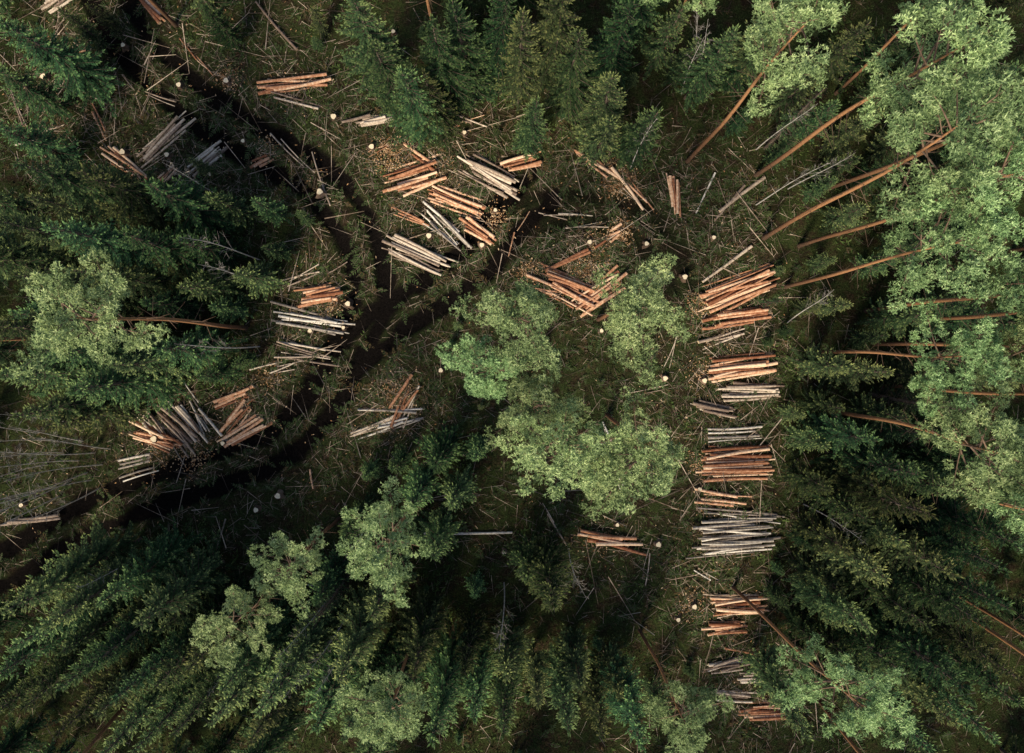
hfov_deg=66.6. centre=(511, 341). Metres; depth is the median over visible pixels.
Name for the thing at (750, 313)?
pine log stack
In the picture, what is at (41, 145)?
spruce tree
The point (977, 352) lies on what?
pine tree
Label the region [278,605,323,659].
bare birch tree
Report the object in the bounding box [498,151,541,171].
pine log stack
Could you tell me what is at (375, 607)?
spruce tree
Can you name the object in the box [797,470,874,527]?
spruce tree
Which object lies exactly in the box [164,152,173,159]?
tree stump
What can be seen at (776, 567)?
spruce sapling
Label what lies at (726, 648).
pine log
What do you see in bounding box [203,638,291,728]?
spruce tree
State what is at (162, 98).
spruce log
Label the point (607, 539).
pine log stack
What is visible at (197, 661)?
spruce tree
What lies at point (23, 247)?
spruce tree
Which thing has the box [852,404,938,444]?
spruce tree
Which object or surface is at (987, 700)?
spruce sapling
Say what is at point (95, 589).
spruce tree
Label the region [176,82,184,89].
tree stump
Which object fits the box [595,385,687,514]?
pine tree
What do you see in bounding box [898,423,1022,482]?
spruce tree
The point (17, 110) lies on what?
spruce log
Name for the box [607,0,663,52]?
spruce tree
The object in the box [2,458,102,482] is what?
bare birch tree
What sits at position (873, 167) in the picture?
spruce tree
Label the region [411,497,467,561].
spruce tree
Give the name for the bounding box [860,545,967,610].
spruce tree
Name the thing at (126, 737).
spruce sapling
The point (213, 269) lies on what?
bare birch tree
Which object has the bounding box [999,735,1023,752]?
spruce tree
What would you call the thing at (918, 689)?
spruce tree
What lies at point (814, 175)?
bare birch tree
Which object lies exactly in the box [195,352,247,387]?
spruce tree
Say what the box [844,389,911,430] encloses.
spruce tree
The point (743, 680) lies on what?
spruce log stack
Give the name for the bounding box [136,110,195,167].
spruce log stack
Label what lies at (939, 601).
spruce tree
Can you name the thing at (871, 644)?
spruce tree
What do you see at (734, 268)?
branch slash
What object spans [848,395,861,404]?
spruce sapling
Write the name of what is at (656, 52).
spruce tree
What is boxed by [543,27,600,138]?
spruce tree
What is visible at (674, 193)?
pine log stack
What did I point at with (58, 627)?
spruce tree
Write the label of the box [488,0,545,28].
spruce tree
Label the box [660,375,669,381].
tree stump
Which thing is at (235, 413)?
pine log stack
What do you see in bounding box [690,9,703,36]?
bare birch tree
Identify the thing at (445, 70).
spruce tree
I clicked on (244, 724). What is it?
spruce sapling
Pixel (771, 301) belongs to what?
dead spruce tree
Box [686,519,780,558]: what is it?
birch log stack
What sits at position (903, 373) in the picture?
spruce tree
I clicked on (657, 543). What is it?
tree stump
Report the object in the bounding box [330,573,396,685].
spruce tree
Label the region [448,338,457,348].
spruce sapling
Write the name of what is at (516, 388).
pine tree
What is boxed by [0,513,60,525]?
spruce log stack
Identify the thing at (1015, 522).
pine tree
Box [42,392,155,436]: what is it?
spruce tree
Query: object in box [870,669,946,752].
spruce tree
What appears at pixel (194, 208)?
spruce tree
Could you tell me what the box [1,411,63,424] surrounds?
bare birch tree
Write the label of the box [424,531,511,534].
birch log
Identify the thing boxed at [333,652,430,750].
pine tree
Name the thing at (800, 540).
spruce tree
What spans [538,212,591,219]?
spruce log stack
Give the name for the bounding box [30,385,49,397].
spruce sapling
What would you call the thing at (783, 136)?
dead spruce tree
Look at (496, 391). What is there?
pine tree
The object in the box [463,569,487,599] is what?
spruce tree
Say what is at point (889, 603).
spruce tree
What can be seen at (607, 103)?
spruce tree
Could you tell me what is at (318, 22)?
spruce tree
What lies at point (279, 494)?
tree stump
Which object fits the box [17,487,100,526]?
bare birch tree
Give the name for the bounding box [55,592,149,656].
spruce tree
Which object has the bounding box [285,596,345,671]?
spruce tree
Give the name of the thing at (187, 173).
bare birch tree
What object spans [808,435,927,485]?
spruce tree
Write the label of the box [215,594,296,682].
spruce tree
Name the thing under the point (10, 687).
spruce sapling
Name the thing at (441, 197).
pine log stack
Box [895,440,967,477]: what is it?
spruce tree
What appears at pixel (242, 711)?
spruce sapling
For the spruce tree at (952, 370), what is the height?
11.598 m
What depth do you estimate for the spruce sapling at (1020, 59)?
54.47 m
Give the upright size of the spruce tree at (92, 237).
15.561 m
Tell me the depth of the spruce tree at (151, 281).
48.61 m
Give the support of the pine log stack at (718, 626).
on the ground
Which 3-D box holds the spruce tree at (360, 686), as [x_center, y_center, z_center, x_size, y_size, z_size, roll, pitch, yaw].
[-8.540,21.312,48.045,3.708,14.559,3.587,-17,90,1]
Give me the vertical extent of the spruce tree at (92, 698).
15.594 m
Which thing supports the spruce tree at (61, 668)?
on the ground
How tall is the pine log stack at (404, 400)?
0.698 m
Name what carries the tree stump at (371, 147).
on the ground
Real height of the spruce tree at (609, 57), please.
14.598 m
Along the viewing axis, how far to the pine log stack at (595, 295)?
54.72 m
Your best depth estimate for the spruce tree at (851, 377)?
50.01 m
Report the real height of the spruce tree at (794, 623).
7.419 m
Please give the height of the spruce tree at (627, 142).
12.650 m
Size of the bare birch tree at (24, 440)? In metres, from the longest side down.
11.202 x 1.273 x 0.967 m
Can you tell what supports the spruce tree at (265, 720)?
on the ground
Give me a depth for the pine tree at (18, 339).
46.78 m
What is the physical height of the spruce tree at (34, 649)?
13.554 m
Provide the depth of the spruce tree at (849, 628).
49.37 m
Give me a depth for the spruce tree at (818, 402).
52.29 m
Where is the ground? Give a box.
[0,0,1023,752]
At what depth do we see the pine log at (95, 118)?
54.84 m
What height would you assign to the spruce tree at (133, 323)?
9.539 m
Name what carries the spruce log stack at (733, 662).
on the ground
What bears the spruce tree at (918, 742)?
on the ground
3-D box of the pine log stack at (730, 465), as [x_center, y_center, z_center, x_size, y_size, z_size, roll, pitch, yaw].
[15.689,8.615,54.685,5.532,0.711,2.697,0,90,0]
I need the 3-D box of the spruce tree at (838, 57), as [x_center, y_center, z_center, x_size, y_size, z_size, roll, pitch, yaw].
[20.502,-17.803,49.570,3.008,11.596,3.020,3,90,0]
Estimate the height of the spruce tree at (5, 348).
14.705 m
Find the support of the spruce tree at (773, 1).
on the ground
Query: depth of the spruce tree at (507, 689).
47.58 m
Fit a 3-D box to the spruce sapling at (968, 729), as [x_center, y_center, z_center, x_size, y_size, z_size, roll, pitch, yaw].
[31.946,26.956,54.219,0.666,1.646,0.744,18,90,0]
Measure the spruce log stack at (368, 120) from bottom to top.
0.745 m
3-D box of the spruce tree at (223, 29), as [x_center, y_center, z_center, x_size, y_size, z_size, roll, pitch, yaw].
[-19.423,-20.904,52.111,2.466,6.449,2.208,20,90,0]
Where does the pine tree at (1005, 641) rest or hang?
on the ground
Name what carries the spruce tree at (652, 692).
on the ground
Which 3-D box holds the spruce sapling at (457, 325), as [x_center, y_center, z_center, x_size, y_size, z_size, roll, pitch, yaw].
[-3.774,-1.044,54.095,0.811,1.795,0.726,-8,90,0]
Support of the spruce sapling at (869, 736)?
on the ground
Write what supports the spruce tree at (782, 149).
on the ground
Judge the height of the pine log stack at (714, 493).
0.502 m
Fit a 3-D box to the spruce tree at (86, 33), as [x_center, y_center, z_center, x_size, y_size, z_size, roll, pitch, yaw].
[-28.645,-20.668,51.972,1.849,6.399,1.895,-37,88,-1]
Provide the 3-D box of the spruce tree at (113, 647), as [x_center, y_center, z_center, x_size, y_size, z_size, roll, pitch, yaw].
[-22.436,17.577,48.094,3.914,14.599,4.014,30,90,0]
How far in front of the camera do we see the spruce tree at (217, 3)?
52.90 m
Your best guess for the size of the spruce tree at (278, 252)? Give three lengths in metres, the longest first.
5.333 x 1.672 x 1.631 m
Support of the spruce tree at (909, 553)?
on the ground
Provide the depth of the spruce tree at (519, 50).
46.97 m
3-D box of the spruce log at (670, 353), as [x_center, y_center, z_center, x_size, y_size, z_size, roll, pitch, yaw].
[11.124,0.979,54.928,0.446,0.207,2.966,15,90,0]
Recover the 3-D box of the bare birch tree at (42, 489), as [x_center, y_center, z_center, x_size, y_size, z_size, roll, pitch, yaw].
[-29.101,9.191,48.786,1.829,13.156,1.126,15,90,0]
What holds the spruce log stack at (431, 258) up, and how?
on the ground
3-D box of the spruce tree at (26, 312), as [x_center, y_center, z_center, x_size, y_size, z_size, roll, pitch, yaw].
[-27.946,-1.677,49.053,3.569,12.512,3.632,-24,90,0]
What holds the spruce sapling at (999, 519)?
on the ground
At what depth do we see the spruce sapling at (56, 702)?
54.53 m
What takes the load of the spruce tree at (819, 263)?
on the ground
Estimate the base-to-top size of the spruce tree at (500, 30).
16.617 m
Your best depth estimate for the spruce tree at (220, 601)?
50.73 m
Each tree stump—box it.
[19,501,28,507]
[40,73,50,82]
[119,148,130,157]
[121,42,128,51]
[150,435,159,441]
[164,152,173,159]
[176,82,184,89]
[223,77,231,85]
[240,139,246,144]
[253,505,261,513]
[274,489,284,498]
[315,187,326,198]
[331,114,338,122]
[341,324,348,331]
[343,298,353,309]
[367,144,375,152]
[391,29,397,36]
[425,232,433,241]
[438,367,444,372]
[461,130,467,137]
[478,241,485,249]
[492,207,499,213]
[585,239,591,246]
[642,240,650,248]
[653,538,660,546]
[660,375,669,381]
[678,273,688,282]
[689,600,696,609]
[699,376,706,384]
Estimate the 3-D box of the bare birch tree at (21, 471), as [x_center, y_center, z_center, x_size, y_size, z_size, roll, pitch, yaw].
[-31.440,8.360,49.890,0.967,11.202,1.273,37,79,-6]
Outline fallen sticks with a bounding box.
[0,0,1023,752]
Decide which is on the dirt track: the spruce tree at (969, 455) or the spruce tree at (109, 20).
the spruce tree at (109, 20)
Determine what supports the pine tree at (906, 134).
on the ground
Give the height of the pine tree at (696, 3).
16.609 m
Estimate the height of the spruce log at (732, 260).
0.328 m
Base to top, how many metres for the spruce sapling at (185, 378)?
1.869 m
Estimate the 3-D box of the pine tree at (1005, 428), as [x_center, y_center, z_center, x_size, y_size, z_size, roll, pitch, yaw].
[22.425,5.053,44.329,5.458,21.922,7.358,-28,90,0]
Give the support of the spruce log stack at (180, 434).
on the ground
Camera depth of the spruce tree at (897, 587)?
47.28 m
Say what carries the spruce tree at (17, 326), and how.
on the ground
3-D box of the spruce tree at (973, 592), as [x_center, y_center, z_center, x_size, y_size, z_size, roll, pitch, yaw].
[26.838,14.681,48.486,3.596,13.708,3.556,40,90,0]
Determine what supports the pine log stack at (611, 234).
on the ground
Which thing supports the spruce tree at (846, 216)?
on the ground
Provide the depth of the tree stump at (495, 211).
54.78 m
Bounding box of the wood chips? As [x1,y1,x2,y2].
[2,0,798,747]
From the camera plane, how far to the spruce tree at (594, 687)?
49.19 m
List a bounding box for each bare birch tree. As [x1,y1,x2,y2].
[0,422,38,432]
[0,432,53,448]
[0,449,63,463]
[0,464,48,480]
[0,478,90,503]
[0,480,71,515]
[0,482,47,505]
[0,496,59,529]
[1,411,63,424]
[1,447,95,466]
[2,456,79,471]
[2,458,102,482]
[3,472,87,508]
[10,426,82,440]
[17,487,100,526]
[30,433,110,448]
[75,563,132,589]
[162,162,209,190]
[178,338,259,356]
[181,230,260,259]
[199,259,242,278]
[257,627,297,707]
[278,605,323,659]
[280,627,338,703]
[296,599,357,686]
[314,642,341,696]
[492,582,514,650]
[561,544,588,598]
[625,121,654,166]
[681,36,705,92]
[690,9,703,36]
[696,23,711,58]
[756,104,816,149]
[756,162,829,204]
[787,290,832,322]
[788,150,855,188]
[803,503,864,543]
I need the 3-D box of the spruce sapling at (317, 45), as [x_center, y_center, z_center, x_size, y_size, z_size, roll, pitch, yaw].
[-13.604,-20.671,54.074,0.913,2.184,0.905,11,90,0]
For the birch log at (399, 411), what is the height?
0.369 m
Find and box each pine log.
[92,103,106,140]
[309,469,313,488]
[508,211,529,255]
[544,248,590,272]
[724,647,753,654]
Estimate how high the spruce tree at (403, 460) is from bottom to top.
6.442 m
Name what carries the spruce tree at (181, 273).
on the ground
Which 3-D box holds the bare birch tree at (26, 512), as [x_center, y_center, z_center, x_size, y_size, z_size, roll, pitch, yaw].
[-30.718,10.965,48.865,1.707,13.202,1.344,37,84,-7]
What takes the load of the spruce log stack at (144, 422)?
on the ground
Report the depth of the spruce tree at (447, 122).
48.79 m
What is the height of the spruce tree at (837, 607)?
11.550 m
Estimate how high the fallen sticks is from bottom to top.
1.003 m
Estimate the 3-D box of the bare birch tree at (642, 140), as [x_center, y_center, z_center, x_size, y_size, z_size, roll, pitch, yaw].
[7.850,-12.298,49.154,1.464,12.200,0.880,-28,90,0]
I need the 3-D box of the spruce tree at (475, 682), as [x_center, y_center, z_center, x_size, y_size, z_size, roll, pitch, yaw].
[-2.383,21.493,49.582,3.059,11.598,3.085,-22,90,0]
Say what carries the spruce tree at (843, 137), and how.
on the ground
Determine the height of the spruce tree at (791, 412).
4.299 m
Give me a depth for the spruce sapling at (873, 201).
54.32 m
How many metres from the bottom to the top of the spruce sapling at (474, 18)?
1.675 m
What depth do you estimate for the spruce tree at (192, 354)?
50.26 m
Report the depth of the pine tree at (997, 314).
46.21 m
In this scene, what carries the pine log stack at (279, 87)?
on the ground
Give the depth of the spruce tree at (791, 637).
49.89 m
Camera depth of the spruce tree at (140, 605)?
47.53 m
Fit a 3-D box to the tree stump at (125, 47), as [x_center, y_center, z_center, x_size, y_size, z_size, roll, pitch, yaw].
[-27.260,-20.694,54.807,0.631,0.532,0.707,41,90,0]
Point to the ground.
(582, 740)
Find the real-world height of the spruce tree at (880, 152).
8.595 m
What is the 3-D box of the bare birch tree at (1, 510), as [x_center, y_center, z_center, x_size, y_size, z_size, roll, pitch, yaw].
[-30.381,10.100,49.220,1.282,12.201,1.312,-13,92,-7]
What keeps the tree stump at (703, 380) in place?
on the ground
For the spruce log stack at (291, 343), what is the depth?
54.76 m
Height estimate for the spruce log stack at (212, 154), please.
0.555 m
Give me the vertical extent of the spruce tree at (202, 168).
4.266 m
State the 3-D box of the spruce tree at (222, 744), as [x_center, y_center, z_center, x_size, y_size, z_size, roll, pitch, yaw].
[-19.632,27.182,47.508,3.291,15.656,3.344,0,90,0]
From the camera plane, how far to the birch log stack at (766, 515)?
54.80 m
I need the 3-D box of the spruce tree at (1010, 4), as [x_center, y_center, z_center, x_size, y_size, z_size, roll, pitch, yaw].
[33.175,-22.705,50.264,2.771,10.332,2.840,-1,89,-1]
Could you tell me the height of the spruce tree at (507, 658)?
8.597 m
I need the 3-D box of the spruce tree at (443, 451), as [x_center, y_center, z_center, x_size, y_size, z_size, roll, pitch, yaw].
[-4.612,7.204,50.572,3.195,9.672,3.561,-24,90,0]
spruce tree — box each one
[0,0,13,23]
[0,16,125,117]
[0,62,78,124]
[0,118,89,174]
[0,187,47,224]
[0,210,134,267]
[0,226,62,301]
[0,237,92,286]
[0,301,140,364]
[0,330,26,379]
[0,343,113,394]
[0,513,148,619]
[0,580,114,680]
[0,583,36,644]
[0,639,109,714]
[0,709,62,752]
[6,581,145,651]
[8,262,154,323]
[8,298,104,324]
[9,375,147,426]
[11,155,167,224]
[16,614,137,714]
[23,33,96,80]
[26,191,118,230]
[29,328,156,378]
[29,738,81,752]
[39,534,163,631]
[40,216,183,281]
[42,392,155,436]
[51,620,183,739]
[54,603,162,692]
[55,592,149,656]
[57,6,113,53]
[63,262,185,301]
[65,353,190,418]
[68,320,148,343]
[69,163,183,235]
[83,584,196,674]
[85,1,126,40]
[90,616,192,721]
[94,199,170,234]
[96,516,206,608]
[98,651,207,752]
[105,329,209,386]
[109,601,211,704]
[111,569,182,632]
[115,221,237,281]
[123,529,173,569]
[128,653,221,752]
[132,529,241,631]
[139,285,209,326]
[141,174,245,241]
[144,724,193,752]
[149,596,254,691]
[151,255,208,284]
[151,325,247,373]
[155,562,242,636]
[165,547,223,586]
[168,639,241,739]
[173,227,251,275]
[177,262,249,306]
[183,583,262,676]
[185,721,246,752]
[188,157,218,181]
[191,0,240,21]
[193,567,257,629]
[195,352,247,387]
[199,3,248,57]
[202,190,262,233]
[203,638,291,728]
[208,295,252,323]
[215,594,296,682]
[216,591,300,694]
[231,350,261,370]
[231,691,312,752]
[232,258,289,300]
[243,658,322,747]
[250,196,295,227]
[251,607,340,718]
[259,602,311,678]
[261,241,299,262]
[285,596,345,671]
[295,210,316,230]
[298,625,370,734]
[307,549,354,605]
[309,6,330,38]
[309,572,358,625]
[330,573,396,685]
[335,0,409,105]
[337,635,395,744]
[338,492,382,541]
[351,714,397,752]
[359,679,424,752]
[360,458,382,481]
[364,546,419,622]
[367,38,426,142]
[372,606,436,734]
[386,64,450,149]
[386,445,417,473]
[390,583,448,677]
[397,459,441,512]
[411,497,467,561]
[414,421,469,475]
[415,68,464,151]
[419,12,486,124]
[420,608,475,749]
[438,463,481,511]
[441,0,476,21]
[444,0,497,113]
[453,602,498,677]
[456,640,495,724]
[462,432,490,461]
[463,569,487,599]
[471,37,500,105]
[476,0,518,103]
[483,645,525,740]
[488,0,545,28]
[488,609,534,683]
[489,6,544,112]
[502,534,540,583]
[511,95,550,161]
[517,0,591,126]
[518,528,579,612]
[520,636,552,709]
[539,642,579,736]
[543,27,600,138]
[552,623,594,693]
[565,71,626,150]
[574,115,621,173]
[574,657,611,741]
[582,0,642,105]
[588,642,650,752]
[592,634,631,701]
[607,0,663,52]
[608,106,663,171]
[637,675,677,728]
[640,1,688,80]
[661,34,703,92]
[670,23,741,114]
[707,41,766,105]
[719,12,784,93]
[720,103,754,139]
[735,636,813,742]
[753,0,782,6]
[758,66,821,128]
[758,296,785,307]
[759,85,824,153]
[760,580,789,608]
[761,136,796,171]
[773,401,806,423]
[775,325,794,338]
[777,605,826,656]
[778,455,833,501]
[781,563,876,633]
[782,421,831,454]
[783,547,846,597]
[783,629,859,708]
[785,527,815,550]
[786,99,841,144]
[786,342,856,381]
[788,504,853,558]
[789,297,821,317]
[791,513,891,587]
[791,582,855,633]
[793,604,862,672]
[796,383,845,418]
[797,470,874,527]
[798,154,861,192]
[798,408,881,458]
[800,176,837,205]
[802,251,836,275]
[803,17,873,101]
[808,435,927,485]
[809,635,935,752]
[810,294,853,319]
[811,649,888,730]
[815,109,884,162]
[815,538,916,604]
[816,357,894,391]
[817,457,889,497]
[818,507,909,551]
[818,586,914,683]
[819,200,869,232]
[820,564,935,633]
[822,454,938,525]
[829,507,964,581]
[836,16,926,97]
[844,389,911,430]
[845,155,905,198]
[845,327,889,349]
[845,586,973,694]
[846,636,961,728]
[848,63,932,123]
[849,252,900,278]
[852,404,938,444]
[854,293,932,341]
[860,120,938,164]
[860,543,990,630]
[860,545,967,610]
[865,0,981,88]
[865,189,933,231]
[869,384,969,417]
[870,227,944,267]
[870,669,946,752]
[871,448,977,499]
[875,353,946,398]
[875,503,1011,574]
[875,585,1023,685]
[878,599,1023,708]
[878,652,1001,746]
[885,198,974,247]
[887,513,947,554]
[889,470,1023,554]
[891,160,969,196]
[891,285,970,332]
[894,384,985,419]
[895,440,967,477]
[896,59,1023,133]
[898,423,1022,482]
[903,144,1010,183]
[903,263,992,299]
[910,212,1012,265]
[912,294,1013,340]
[914,351,1020,391]
[918,554,1016,615]
[974,0,1023,27]
[983,585,1023,636]
[991,307,1023,342]
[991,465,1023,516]
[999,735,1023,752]
[1007,272,1023,306]
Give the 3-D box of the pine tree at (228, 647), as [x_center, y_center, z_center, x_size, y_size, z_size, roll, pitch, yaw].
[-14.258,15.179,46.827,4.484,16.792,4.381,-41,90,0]
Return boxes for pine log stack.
[100,145,148,182]
[129,421,182,453]
[139,0,167,24]
[157,166,177,181]
[179,38,212,75]
[213,384,253,409]
[217,414,273,447]
[219,393,252,433]
[249,154,273,168]
[257,72,331,94]
[294,283,343,307]
[382,154,446,196]
[388,374,418,428]
[391,206,428,225]
[403,142,438,174]
[428,184,485,218]
[459,216,496,244]
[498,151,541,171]
[526,262,601,315]
[571,264,627,317]
[573,145,622,179]
[577,529,646,555]
[594,222,621,248]
[610,166,653,209]
[666,173,680,217]
[694,487,751,506]
[695,444,774,482]
[698,263,779,316]
[701,305,771,329]
[701,621,747,635]
[708,352,777,382]
[710,594,769,615]
[738,701,799,720]
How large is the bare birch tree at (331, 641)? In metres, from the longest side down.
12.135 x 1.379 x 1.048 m
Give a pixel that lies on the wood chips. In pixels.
(440, 250)
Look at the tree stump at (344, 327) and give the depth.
54.87 m
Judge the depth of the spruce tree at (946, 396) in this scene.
49.94 m
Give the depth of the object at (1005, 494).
51.91 m
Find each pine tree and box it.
[0,337,25,345]
[7,246,247,378]
[80,696,135,752]
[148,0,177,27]
[189,568,293,669]
[246,516,340,619]
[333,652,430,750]
[335,475,432,607]
[411,0,442,28]
[434,332,539,403]
[449,277,562,383]
[482,371,593,450]
[494,397,631,501]
[569,422,645,520]
[590,252,691,390]
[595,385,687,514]
[638,628,734,752]
[642,0,719,67]
[685,0,849,163]
[731,585,915,749]
[753,0,1015,177]
[761,54,1023,240]
[784,166,1023,314]
[797,100,1023,247]
[814,691,865,752]
[815,298,1012,419]
[825,63,1023,190]
[827,380,1023,509]
[834,0,982,94]
[864,258,1023,320]
[872,313,1023,383]
[881,353,1023,410]
[907,304,1020,327]
[915,467,1023,552]
[952,590,1023,636]
[962,614,1023,670]
[1009,247,1023,252]
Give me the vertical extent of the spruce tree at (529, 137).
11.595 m
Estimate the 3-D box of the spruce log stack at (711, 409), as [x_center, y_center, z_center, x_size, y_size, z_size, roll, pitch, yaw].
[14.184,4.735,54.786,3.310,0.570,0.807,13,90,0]
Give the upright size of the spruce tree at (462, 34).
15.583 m
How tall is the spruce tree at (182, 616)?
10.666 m
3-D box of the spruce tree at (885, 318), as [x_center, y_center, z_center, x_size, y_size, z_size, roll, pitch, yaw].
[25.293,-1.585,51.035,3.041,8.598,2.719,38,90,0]
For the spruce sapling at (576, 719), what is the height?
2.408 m
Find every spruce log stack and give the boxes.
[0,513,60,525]
[41,0,71,13]
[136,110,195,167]
[137,411,164,435]
[157,399,207,457]
[187,140,228,176]
[249,361,300,373]
[273,337,340,366]
[283,262,346,286]
[341,113,391,126]
[350,415,396,436]
[382,233,458,275]
[457,154,519,200]
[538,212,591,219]
[690,399,736,418]
[698,328,744,349]
[704,655,750,673]
[713,690,756,702]
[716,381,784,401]
[737,672,791,683]
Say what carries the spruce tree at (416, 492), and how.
on the ground
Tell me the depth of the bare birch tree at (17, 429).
51.39 m
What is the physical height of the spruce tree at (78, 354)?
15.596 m
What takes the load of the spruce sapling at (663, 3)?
on the ground
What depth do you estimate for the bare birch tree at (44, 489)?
47.68 m
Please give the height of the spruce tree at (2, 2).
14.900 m
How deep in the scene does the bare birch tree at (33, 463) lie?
48.54 m
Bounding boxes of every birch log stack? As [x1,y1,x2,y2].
[118,453,152,469]
[177,383,222,437]
[270,301,355,335]
[358,417,422,439]
[421,201,471,250]
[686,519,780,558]
[697,507,784,523]
[707,426,761,442]
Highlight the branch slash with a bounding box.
[0,0,1023,752]
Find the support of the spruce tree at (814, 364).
on the ground
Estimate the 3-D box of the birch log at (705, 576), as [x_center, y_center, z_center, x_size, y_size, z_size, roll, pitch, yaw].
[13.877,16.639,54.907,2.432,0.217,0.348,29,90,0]
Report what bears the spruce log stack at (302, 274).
on the ground
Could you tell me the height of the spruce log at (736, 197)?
0.316 m
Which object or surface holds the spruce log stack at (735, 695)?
on the ground
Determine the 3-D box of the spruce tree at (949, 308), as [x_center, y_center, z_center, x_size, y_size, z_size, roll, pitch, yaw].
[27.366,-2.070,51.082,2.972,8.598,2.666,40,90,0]
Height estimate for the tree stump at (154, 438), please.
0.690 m
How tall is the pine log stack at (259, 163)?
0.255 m
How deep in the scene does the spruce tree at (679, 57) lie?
51.22 m
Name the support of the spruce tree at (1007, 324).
on the ground
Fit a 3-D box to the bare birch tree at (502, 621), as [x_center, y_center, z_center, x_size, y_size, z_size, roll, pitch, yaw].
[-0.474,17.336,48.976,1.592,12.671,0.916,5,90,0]
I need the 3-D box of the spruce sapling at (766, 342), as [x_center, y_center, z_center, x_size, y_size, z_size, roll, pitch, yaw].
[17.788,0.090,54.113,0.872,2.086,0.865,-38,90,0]
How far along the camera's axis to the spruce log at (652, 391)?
54.87 m
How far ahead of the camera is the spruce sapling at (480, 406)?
54.44 m
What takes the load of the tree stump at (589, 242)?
on the ground
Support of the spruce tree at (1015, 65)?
on the ground
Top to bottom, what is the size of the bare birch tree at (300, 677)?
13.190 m
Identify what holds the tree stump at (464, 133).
on the ground
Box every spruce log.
[4,77,26,126]
[145,91,175,106]
[255,1,297,50]
[270,133,314,172]
[271,91,321,109]
[311,152,330,205]
[403,386,419,427]
[456,115,487,126]
[543,504,569,548]
[565,222,607,228]
[630,384,674,394]
[643,539,651,584]
[664,338,676,367]
[702,245,752,282]
[714,176,765,220]
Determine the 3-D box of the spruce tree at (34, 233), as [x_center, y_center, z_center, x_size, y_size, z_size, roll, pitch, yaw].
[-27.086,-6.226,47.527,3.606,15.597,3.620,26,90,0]
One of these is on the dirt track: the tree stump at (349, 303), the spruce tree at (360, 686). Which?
the tree stump at (349, 303)
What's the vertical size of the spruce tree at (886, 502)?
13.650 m
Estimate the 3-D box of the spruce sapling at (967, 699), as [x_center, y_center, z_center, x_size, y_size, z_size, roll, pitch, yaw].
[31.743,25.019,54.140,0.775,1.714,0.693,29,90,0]
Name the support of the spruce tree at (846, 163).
on the ground
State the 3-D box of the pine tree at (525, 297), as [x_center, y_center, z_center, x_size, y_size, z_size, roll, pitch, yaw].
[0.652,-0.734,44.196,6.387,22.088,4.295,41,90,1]
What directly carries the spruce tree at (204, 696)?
on the ground
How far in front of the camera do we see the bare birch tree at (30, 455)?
49.55 m
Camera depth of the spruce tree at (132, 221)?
49.90 m
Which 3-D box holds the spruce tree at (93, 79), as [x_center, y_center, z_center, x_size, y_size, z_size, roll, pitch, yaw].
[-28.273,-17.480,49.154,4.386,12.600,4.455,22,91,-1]
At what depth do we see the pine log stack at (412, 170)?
54.60 m
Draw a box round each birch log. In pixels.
[119,467,158,481]
[358,408,424,413]
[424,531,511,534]
[694,570,724,583]
[696,172,715,213]
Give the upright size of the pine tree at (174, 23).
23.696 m
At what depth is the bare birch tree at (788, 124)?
47.43 m
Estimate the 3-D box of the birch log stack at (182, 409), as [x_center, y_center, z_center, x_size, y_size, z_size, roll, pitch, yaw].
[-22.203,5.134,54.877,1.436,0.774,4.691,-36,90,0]
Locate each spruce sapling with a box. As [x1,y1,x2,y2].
[0,676,25,695]
[28,19,39,25]
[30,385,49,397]
[46,699,59,710]
[52,692,61,699]
[56,455,65,461]
[117,731,133,744]
[181,375,193,382]
[238,701,250,714]
[238,717,254,738]
[311,36,323,52]
[343,54,354,68]
[417,26,428,37]
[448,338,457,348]
[452,321,462,330]
[454,729,462,744]
[470,14,477,23]
[478,402,485,410]
[523,693,531,703]
[571,704,579,722]
[625,72,638,88]
[655,0,669,7]
[682,661,695,679]
[760,336,773,348]
[768,560,784,576]
[772,264,785,277]
[801,718,811,730]
[817,223,831,234]
[844,348,857,356]
[848,218,865,232]
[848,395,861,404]
[860,727,870,738]
[868,198,879,204]
[960,694,976,707]
[964,723,978,734]
[980,694,992,704]
[996,518,1009,526]
[1003,554,1017,563]
[1014,55,1023,64]
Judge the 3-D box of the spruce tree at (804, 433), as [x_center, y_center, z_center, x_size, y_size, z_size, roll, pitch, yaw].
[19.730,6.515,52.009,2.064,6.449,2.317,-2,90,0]
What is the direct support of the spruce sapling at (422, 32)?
on the ground
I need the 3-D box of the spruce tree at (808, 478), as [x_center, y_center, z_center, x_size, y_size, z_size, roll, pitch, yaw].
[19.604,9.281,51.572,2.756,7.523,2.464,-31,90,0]
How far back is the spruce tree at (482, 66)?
49.17 m
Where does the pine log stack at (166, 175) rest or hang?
on the ground
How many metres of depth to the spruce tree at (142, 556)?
52.49 m
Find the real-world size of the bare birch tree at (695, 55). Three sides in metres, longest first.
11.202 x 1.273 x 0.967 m
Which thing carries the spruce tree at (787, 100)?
on the ground
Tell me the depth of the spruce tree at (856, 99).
52.22 m
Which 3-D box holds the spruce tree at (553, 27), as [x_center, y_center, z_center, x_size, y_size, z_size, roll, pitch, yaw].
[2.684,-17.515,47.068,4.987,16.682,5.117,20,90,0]
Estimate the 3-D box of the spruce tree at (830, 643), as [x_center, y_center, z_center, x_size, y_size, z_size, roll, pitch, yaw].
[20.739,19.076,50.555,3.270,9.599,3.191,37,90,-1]
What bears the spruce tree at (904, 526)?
on the ground
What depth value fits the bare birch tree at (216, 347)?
48.90 m
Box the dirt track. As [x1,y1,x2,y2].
[0,0,711,598]
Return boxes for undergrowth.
[0,0,1023,752]
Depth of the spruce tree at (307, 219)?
53.26 m
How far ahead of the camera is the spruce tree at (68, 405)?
44.32 m
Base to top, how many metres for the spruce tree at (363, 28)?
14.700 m

